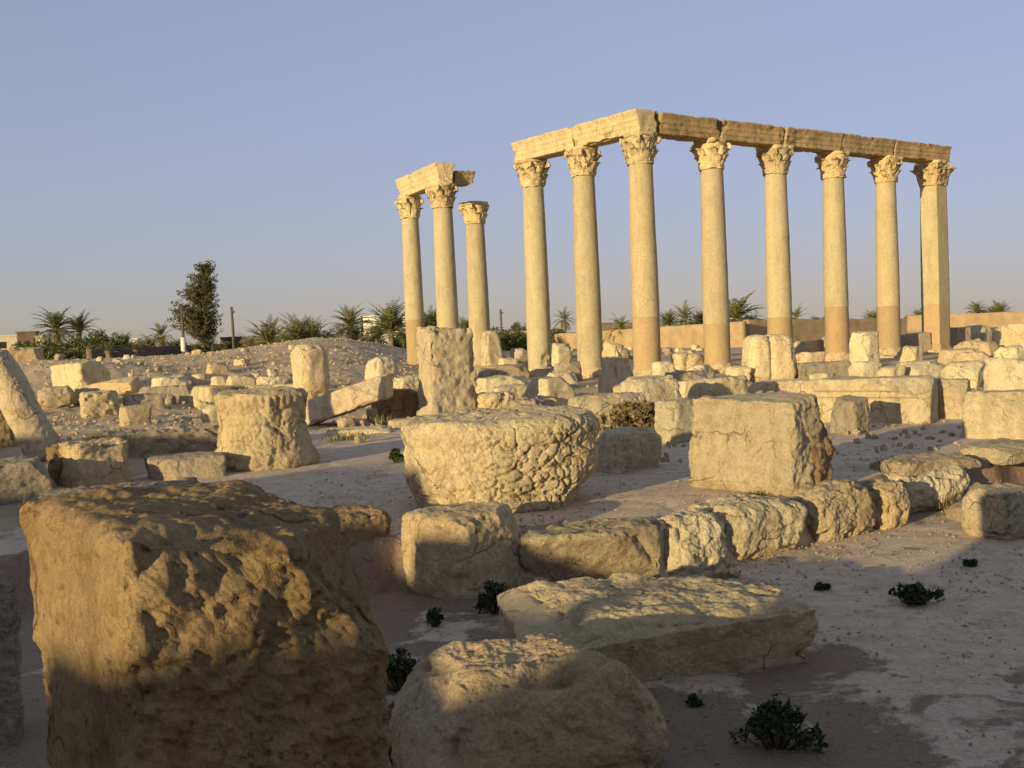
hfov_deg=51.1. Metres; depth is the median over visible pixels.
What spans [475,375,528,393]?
cut block
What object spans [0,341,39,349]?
bush
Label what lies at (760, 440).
cut block
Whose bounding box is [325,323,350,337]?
palm tree
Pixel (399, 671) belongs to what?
plant
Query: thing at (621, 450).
cut block
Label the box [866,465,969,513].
kerb stone
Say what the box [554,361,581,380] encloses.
shaded block
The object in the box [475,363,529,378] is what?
shaded block
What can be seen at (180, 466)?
flat stone
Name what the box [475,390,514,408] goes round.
rubble pile stone
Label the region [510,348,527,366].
ruin block
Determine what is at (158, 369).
loose stone
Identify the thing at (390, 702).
stone
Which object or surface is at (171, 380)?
footing block
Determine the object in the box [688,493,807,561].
kerb stone
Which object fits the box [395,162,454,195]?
entablature block
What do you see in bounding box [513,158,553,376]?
column
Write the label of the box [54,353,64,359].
loose stone
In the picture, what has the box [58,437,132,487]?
cut block
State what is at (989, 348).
ruin block
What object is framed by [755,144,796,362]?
column
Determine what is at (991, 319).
mud wall
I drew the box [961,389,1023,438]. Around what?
smooth block
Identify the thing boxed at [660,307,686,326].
palm tree
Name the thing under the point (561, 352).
ruin block
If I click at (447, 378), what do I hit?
standing slab
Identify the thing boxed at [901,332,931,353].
shaded block
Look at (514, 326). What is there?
bush
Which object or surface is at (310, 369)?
standing stone
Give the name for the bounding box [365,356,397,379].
boulder
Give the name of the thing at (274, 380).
rubble chunk
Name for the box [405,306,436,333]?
palm tree
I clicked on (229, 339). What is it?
garden wall
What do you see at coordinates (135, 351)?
palm tree
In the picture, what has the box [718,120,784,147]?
entablature block
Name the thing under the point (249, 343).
palm tree
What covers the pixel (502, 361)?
ruin block
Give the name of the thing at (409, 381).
cut block
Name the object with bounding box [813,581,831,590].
plant
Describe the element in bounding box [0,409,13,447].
edge rubble
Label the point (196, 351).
loose stone
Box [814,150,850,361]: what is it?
column
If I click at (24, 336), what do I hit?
house
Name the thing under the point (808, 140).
entablature block
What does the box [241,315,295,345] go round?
palm tree
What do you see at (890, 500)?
kerb stone
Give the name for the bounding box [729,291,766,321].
palm tree
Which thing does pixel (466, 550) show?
kerb block
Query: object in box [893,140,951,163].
entablature block
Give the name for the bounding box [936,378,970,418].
wall block
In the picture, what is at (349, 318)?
palm tree
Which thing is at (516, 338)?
mud wall
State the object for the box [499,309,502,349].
utility pole
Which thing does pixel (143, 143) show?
sky
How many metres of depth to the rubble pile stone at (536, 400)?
21.79 m
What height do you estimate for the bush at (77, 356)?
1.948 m
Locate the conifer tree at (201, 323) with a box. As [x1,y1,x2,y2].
[167,260,223,352]
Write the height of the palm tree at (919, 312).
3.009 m
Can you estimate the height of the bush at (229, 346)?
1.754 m
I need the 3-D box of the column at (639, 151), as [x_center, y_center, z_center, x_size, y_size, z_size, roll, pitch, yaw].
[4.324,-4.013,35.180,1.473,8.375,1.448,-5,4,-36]
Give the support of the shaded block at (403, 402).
on the ground
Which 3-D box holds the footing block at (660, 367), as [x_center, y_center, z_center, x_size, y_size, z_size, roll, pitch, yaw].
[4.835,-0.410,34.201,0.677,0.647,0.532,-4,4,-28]
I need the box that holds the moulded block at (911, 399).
[813,375,937,423]
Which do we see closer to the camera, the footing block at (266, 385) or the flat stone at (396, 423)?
the flat stone at (396, 423)
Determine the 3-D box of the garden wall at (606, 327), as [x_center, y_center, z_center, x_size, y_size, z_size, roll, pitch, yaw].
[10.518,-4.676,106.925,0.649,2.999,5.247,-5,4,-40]
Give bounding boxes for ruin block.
[498,358,517,364]
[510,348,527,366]
[551,343,571,366]
[672,353,689,369]
[686,353,703,369]
[795,339,823,356]
[849,331,879,363]
[970,340,997,356]
[989,327,1000,343]
[994,345,1023,358]
[999,323,1023,347]
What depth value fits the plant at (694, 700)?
6.03 m
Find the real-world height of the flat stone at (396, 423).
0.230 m
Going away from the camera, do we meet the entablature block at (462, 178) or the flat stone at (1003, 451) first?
the flat stone at (1003, 451)
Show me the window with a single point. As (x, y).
(2, 344)
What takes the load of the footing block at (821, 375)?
on the ground
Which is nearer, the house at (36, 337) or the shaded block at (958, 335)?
the shaded block at (958, 335)
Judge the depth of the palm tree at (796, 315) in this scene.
119.62 m
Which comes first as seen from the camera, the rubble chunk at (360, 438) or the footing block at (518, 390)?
the rubble chunk at (360, 438)
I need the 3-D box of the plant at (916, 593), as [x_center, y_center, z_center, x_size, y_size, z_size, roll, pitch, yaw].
[2.998,1.553,7.937,0.378,0.191,0.304,-5,4,-33]
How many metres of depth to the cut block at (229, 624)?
2.42 m
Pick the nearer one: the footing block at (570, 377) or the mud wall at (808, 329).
the footing block at (570, 377)
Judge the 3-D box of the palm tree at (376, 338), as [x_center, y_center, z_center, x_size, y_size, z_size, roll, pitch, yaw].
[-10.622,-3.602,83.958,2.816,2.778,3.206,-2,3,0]
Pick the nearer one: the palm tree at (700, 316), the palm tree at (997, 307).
the palm tree at (700, 316)
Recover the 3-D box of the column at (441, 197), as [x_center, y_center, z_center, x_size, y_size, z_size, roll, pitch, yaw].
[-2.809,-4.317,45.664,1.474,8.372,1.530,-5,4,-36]
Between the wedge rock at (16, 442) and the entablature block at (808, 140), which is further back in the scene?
the entablature block at (808, 140)
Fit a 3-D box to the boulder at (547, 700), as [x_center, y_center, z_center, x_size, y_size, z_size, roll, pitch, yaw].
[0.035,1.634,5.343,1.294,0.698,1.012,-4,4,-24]
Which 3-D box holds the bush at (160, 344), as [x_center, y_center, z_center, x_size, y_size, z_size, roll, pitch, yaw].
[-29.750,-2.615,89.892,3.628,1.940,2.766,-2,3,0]
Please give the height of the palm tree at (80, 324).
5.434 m
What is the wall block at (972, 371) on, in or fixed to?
on the ground
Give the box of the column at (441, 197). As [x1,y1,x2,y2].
[425,182,458,328]
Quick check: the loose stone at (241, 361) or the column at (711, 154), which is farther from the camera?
the loose stone at (241, 361)
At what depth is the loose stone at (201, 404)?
28.93 m
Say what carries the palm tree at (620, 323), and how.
on the ground
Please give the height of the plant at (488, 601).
0.286 m
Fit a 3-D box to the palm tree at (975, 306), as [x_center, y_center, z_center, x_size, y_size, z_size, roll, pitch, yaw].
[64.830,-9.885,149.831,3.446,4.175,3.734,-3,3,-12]
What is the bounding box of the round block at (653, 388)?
[619,375,681,402]
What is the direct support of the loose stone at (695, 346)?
on the ground
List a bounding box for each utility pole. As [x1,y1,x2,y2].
[180,308,186,353]
[230,307,234,347]
[355,316,369,339]
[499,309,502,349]
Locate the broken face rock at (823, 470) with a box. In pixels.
[810,420,836,482]
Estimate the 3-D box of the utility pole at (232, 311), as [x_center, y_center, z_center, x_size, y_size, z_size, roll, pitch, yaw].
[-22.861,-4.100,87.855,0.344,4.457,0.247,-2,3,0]
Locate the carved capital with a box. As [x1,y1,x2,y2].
[213,386,320,471]
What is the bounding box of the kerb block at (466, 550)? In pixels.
[401,501,520,598]
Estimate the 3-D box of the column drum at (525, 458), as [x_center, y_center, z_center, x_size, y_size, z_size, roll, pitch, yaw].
[-0.108,0.765,10.800,1.979,0.991,1.701,-4,3,-20]
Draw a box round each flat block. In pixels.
[568,392,646,428]
[665,370,707,380]
[748,378,814,394]
[938,347,978,364]
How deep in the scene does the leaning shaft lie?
16.19 m
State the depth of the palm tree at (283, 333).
71.86 m
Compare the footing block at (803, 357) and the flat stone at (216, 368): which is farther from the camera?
the flat stone at (216, 368)
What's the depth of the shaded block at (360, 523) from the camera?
9.13 m
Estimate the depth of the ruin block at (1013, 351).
34.62 m
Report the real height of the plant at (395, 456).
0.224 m
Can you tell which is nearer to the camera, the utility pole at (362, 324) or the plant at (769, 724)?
the plant at (769, 724)
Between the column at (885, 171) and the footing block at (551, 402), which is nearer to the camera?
the footing block at (551, 402)
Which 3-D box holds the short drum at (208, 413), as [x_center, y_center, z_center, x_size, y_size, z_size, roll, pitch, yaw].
[-6.295,0.686,22.580,0.522,0.545,0.457,-5,4,-36]
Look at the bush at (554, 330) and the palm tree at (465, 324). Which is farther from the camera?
the bush at (554, 330)
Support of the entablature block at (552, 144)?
on the column at (532, 175)
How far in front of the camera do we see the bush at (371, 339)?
87.63 m
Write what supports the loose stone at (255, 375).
on the ground
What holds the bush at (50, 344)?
on the ground
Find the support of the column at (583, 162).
on the ground
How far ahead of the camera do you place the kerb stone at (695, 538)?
9.19 m
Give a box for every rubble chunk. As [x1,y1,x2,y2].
[46,442,62,486]
[256,375,292,384]
[354,433,365,443]
[366,408,380,420]
[678,380,685,397]
[961,482,983,499]
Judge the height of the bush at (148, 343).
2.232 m
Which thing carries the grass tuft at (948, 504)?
on the ground
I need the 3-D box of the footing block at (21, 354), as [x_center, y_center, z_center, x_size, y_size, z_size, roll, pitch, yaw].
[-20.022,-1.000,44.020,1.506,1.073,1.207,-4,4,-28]
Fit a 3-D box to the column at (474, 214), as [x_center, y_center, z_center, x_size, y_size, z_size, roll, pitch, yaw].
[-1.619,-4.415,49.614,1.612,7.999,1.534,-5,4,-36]
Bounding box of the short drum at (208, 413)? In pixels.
[201,404,217,422]
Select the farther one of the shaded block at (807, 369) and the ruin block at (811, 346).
the ruin block at (811, 346)
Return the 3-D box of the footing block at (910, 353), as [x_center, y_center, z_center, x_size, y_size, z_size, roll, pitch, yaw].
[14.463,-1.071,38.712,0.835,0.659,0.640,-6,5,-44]
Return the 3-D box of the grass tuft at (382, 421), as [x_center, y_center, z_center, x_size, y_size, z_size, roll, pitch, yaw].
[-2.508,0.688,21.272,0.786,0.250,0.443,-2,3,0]
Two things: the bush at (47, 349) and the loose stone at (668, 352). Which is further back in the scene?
the bush at (47, 349)
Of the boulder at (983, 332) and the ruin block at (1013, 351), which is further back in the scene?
the boulder at (983, 332)
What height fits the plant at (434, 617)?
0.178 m
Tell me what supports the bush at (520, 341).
on the ground
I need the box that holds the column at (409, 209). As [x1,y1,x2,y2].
[395,196,424,364]
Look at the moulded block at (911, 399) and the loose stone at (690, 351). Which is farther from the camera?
the loose stone at (690, 351)
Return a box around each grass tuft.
[318,431,374,441]
[369,414,403,425]
[705,568,742,579]
[740,489,770,495]
[871,455,917,471]
[931,490,963,508]
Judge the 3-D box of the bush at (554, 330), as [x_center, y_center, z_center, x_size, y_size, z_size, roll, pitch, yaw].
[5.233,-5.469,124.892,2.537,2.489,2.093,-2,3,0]
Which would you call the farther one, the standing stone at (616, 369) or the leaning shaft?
the standing stone at (616, 369)
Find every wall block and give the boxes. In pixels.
[654,397,692,443]
[685,375,750,398]
[848,361,878,376]
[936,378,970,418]
[940,360,985,387]
[983,357,1023,390]
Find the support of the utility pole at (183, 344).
on the ground
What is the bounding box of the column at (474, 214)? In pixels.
[458,201,489,366]
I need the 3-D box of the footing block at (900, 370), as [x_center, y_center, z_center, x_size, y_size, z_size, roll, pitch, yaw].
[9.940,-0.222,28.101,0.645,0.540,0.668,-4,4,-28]
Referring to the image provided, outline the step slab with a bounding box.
[21,477,198,506]
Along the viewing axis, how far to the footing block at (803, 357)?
37.41 m
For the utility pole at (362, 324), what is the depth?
91.75 m
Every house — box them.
[0,335,16,349]
[15,331,39,345]
[35,335,50,345]
[129,338,142,342]
[363,314,405,342]
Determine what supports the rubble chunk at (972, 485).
on the ground
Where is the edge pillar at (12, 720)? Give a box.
[0,571,25,747]
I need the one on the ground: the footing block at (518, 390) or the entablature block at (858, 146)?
the footing block at (518, 390)
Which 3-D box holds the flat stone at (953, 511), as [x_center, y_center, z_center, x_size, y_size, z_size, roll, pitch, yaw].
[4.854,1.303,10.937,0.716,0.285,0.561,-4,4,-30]
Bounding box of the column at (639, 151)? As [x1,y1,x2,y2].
[619,130,661,376]
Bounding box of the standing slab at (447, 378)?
[416,325,476,415]
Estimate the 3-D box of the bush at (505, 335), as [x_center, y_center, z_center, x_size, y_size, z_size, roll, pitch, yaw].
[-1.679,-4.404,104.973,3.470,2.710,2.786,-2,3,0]
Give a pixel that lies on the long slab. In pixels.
(126, 386)
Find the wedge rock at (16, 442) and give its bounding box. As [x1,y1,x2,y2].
[12,431,19,446]
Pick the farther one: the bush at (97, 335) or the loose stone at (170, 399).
the bush at (97, 335)
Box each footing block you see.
[7,347,43,362]
[151,375,188,386]
[245,383,293,388]
[488,383,527,398]
[542,398,563,406]
[547,371,579,386]
[609,385,619,392]
[651,361,674,375]
[686,364,714,377]
[724,365,751,380]
[795,351,824,362]
[809,371,840,379]
[876,365,906,376]
[899,345,923,362]
[956,351,989,360]
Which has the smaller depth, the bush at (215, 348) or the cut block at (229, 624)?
the cut block at (229, 624)
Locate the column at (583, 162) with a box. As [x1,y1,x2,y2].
[564,145,602,378]
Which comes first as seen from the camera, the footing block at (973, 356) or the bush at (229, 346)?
the footing block at (973, 356)
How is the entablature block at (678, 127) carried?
on the column at (711, 154)
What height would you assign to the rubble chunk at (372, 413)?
0.321 m
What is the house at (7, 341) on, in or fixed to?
on the ground
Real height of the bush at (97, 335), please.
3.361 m
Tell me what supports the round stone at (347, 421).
on the ground
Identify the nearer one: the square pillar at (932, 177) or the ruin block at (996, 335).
the square pillar at (932, 177)
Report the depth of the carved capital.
14.17 m
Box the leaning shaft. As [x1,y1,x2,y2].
[0,349,62,460]
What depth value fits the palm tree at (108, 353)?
73.81 m
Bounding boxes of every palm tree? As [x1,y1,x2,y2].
[29,306,83,343]
[63,309,98,344]
[94,339,125,357]
[115,331,135,345]
[122,340,148,355]
[138,332,157,345]
[142,320,176,346]
[186,340,207,352]
[199,336,220,351]
[237,332,265,348]
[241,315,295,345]
[268,328,294,341]
[278,312,331,341]
[287,314,336,339]
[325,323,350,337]
[328,304,373,339]
[345,323,364,340]
[354,297,428,346]
[359,321,388,344]
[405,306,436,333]
[458,315,468,328]
[551,306,574,332]
[606,312,631,343]
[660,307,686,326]
[665,299,700,325]
[687,310,702,323]
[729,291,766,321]
[743,312,758,319]
[792,303,806,318]
[863,309,876,317]
[912,308,921,314]
[962,300,989,312]
[985,299,1016,312]
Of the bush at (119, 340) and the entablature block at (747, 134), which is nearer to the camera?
the entablature block at (747, 134)
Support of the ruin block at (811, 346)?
on the ground
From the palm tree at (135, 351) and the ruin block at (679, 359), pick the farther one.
the palm tree at (135, 351)
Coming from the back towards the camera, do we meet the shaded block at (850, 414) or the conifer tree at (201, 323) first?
the conifer tree at (201, 323)
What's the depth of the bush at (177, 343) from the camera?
94.47 m
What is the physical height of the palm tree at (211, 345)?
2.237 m
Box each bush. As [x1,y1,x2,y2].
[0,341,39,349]
[24,334,68,351]
[28,344,67,359]
[43,348,85,359]
[55,333,100,355]
[71,344,106,358]
[80,330,109,347]
[98,332,127,347]
[125,338,154,347]
[152,343,170,346]
[167,338,186,345]
[190,341,221,351]
[219,340,243,350]
[358,333,383,343]
[387,331,406,348]
[490,326,511,348]
[501,328,526,350]
[507,322,526,331]
[550,327,564,344]
[598,397,654,432]
[967,306,992,312]
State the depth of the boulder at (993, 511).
9.93 m
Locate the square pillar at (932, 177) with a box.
[910,160,955,352]
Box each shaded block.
[122,393,165,410]
[138,384,191,402]
[332,504,390,545]
[371,388,418,419]
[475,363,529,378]
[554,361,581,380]
[795,360,850,378]
[829,395,869,433]
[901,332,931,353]
[950,327,971,347]
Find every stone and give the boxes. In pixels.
[0,455,56,504]
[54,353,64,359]
[96,356,104,360]
[144,451,226,480]
[155,367,162,371]
[165,394,176,404]
[183,372,193,375]
[191,349,201,354]
[198,401,209,409]
[206,362,227,374]
[233,358,250,365]
[241,347,248,351]
[252,373,261,377]
[290,344,329,398]
[326,425,392,435]
[337,417,355,426]
[385,695,396,759]
[388,418,410,428]
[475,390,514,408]
[480,330,503,365]
[507,396,548,407]
[518,516,660,582]
[597,341,632,392]
[657,507,727,575]
[662,347,671,351]
[664,350,672,354]
[681,349,693,353]
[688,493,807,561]
[691,344,699,349]
[792,479,875,541]
[865,479,910,529]
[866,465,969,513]
[869,452,981,476]
[944,500,961,520]
[953,338,981,348]
[959,438,1023,465]
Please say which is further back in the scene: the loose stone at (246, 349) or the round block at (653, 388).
the loose stone at (246, 349)
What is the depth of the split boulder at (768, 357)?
30.88 m
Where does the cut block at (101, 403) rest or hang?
on the ground
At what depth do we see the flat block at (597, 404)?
17.89 m
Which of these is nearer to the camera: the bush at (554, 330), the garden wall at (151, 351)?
the garden wall at (151, 351)
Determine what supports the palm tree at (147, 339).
on the ground
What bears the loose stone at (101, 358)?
on the ground
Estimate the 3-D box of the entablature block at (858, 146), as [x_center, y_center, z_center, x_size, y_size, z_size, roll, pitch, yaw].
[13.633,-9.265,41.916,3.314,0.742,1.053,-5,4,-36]
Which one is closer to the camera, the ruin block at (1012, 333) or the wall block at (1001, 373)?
the wall block at (1001, 373)
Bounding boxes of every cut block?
[19,479,390,767]
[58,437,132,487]
[79,390,119,417]
[119,404,151,426]
[188,385,230,407]
[191,374,205,385]
[210,376,226,384]
[226,374,255,388]
[267,369,278,376]
[393,375,418,391]
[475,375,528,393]
[522,376,575,405]
[594,427,661,474]
[688,390,825,495]
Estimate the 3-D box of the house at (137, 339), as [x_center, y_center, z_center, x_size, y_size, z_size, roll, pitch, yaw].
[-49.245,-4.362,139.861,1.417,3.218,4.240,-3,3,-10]
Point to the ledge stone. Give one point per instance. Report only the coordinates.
(561, 550)
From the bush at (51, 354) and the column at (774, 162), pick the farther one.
the bush at (51, 354)
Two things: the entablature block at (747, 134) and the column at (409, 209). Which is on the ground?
the column at (409, 209)
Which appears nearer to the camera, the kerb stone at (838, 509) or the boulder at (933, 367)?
the kerb stone at (838, 509)
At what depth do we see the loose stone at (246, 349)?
50.22 m
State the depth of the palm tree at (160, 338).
91.67 m
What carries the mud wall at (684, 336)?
on the ground
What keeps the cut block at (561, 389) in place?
on the ground
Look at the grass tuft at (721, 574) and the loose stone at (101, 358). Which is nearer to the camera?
the grass tuft at (721, 574)
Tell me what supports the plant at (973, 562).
on the ground
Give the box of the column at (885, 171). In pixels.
[867,155,903,357]
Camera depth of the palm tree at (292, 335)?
85.42 m
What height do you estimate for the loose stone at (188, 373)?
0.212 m
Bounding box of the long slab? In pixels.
[71,376,142,405]
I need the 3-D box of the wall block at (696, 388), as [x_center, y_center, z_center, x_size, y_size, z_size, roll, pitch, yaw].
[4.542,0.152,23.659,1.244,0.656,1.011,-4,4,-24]
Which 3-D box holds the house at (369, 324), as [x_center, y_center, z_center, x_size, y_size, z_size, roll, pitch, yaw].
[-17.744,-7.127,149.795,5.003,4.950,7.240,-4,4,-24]
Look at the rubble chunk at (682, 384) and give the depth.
24.97 m
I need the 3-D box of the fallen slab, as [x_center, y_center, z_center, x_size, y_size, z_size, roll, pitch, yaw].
[0.886,1.596,7.027,1.841,0.498,1.320,-3,3,-12]
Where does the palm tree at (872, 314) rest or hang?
on the ground
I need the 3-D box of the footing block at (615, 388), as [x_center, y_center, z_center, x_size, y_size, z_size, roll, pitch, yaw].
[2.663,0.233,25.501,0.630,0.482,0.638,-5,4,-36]
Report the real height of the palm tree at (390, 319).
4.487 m
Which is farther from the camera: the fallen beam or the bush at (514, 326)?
the bush at (514, 326)
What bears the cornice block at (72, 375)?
on the ground
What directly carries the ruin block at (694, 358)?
on the ground
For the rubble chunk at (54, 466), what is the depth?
13.39 m
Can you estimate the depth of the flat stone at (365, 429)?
18.85 m
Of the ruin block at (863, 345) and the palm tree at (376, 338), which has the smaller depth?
the ruin block at (863, 345)
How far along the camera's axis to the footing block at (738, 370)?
30.54 m
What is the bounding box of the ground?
[0,332,1023,767]
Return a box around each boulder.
[37,385,74,409]
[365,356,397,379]
[388,632,668,767]
[741,334,796,382]
[896,359,944,377]
[961,483,1023,540]
[967,325,992,341]
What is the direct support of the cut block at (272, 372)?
on the ground
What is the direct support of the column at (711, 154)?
on the ground
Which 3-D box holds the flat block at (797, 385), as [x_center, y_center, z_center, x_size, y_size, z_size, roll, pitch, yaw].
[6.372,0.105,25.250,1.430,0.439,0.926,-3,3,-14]
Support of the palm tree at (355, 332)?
on the ground
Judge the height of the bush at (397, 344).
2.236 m
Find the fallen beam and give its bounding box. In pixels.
[305,373,393,426]
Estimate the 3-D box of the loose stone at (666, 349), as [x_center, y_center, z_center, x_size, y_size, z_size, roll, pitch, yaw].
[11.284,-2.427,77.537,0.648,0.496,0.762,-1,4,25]
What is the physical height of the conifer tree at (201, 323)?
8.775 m
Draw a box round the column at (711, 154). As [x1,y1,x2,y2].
[689,137,731,373]
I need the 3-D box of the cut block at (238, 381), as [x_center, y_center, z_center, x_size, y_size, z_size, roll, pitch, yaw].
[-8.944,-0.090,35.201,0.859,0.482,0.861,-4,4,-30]
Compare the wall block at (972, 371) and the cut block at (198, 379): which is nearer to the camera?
the wall block at (972, 371)
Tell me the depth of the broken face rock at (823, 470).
10.62 m
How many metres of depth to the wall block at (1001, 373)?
22.66 m
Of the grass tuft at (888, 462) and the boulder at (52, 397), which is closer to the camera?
the grass tuft at (888, 462)
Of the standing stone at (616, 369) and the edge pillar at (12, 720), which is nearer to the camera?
the edge pillar at (12, 720)
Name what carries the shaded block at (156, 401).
on the ground
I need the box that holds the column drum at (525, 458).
[401,404,600,512]
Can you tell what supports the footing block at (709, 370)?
on the ground
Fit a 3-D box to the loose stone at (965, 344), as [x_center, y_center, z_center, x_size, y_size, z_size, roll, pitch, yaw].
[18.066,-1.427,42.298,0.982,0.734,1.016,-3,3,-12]
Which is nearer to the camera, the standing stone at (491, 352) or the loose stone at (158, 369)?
the loose stone at (158, 369)
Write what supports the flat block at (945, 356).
on the ground
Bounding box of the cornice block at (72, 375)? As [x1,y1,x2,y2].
[50,360,110,388]
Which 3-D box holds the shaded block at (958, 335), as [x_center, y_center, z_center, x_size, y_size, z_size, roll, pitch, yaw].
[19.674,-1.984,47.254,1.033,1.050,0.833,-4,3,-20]
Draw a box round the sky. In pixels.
[0,0,1023,349]
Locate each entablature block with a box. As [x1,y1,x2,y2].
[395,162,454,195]
[452,170,474,186]
[510,127,575,160]
[571,109,656,146]
[655,112,719,141]
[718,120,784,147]
[782,127,843,153]
[841,134,895,158]
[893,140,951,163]
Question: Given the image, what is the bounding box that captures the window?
[0,342,6,347]
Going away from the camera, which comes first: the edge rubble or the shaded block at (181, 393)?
the edge rubble
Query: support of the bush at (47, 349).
on the ground
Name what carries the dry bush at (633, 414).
on the ground
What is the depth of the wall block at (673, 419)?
15.24 m
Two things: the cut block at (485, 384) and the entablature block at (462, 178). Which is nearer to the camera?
the cut block at (485, 384)
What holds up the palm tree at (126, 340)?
on the ground
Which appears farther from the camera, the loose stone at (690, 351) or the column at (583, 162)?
the loose stone at (690, 351)
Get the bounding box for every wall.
[85,422,219,457]
[86,345,218,358]
[220,336,279,349]
[499,331,526,347]
[554,321,746,347]
[602,322,631,330]
[743,318,905,343]
[906,311,1023,333]
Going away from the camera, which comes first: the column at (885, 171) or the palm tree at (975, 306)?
the column at (885, 171)
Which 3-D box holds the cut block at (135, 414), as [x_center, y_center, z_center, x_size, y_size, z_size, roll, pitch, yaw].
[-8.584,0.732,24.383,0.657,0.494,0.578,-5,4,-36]
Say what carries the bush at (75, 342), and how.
on the ground
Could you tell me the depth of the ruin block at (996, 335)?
50.61 m
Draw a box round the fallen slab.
[497,572,818,681]
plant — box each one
[386,647,424,691]
[387,448,403,462]
[425,606,445,626]
[474,579,509,613]
[683,693,704,707]
[728,693,828,753]
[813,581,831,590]
[888,581,945,605]
[962,557,978,566]
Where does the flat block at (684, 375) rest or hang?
on the ground
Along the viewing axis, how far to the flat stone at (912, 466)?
11.78 m
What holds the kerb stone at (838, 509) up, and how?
on the ground
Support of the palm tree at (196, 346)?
on the ground
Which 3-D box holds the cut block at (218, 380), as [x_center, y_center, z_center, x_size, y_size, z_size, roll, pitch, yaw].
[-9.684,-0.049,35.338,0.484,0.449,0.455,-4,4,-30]
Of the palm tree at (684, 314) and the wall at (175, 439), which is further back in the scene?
the palm tree at (684, 314)
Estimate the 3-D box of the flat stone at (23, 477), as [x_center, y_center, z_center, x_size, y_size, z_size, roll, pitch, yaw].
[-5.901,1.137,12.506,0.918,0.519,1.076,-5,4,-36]
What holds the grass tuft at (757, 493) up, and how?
on the ground
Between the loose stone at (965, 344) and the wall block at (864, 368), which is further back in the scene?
the loose stone at (965, 344)
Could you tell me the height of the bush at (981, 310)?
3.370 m
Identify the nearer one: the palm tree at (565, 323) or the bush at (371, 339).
the bush at (371, 339)
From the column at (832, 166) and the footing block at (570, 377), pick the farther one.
the column at (832, 166)
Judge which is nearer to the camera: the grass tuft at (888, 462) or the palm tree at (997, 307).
the grass tuft at (888, 462)
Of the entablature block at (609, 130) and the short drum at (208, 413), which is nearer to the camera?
the short drum at (208, 413)
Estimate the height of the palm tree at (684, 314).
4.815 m
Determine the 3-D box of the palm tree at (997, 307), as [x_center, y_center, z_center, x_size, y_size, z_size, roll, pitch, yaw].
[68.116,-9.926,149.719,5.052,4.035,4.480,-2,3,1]
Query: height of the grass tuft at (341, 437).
0.175 m
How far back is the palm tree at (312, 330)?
82.33 m
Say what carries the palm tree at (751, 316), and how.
on the ground
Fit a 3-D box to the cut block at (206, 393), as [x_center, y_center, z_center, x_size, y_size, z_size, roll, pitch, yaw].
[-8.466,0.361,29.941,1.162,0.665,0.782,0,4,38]
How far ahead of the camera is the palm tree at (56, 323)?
104.34 m
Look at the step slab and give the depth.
12.14 m

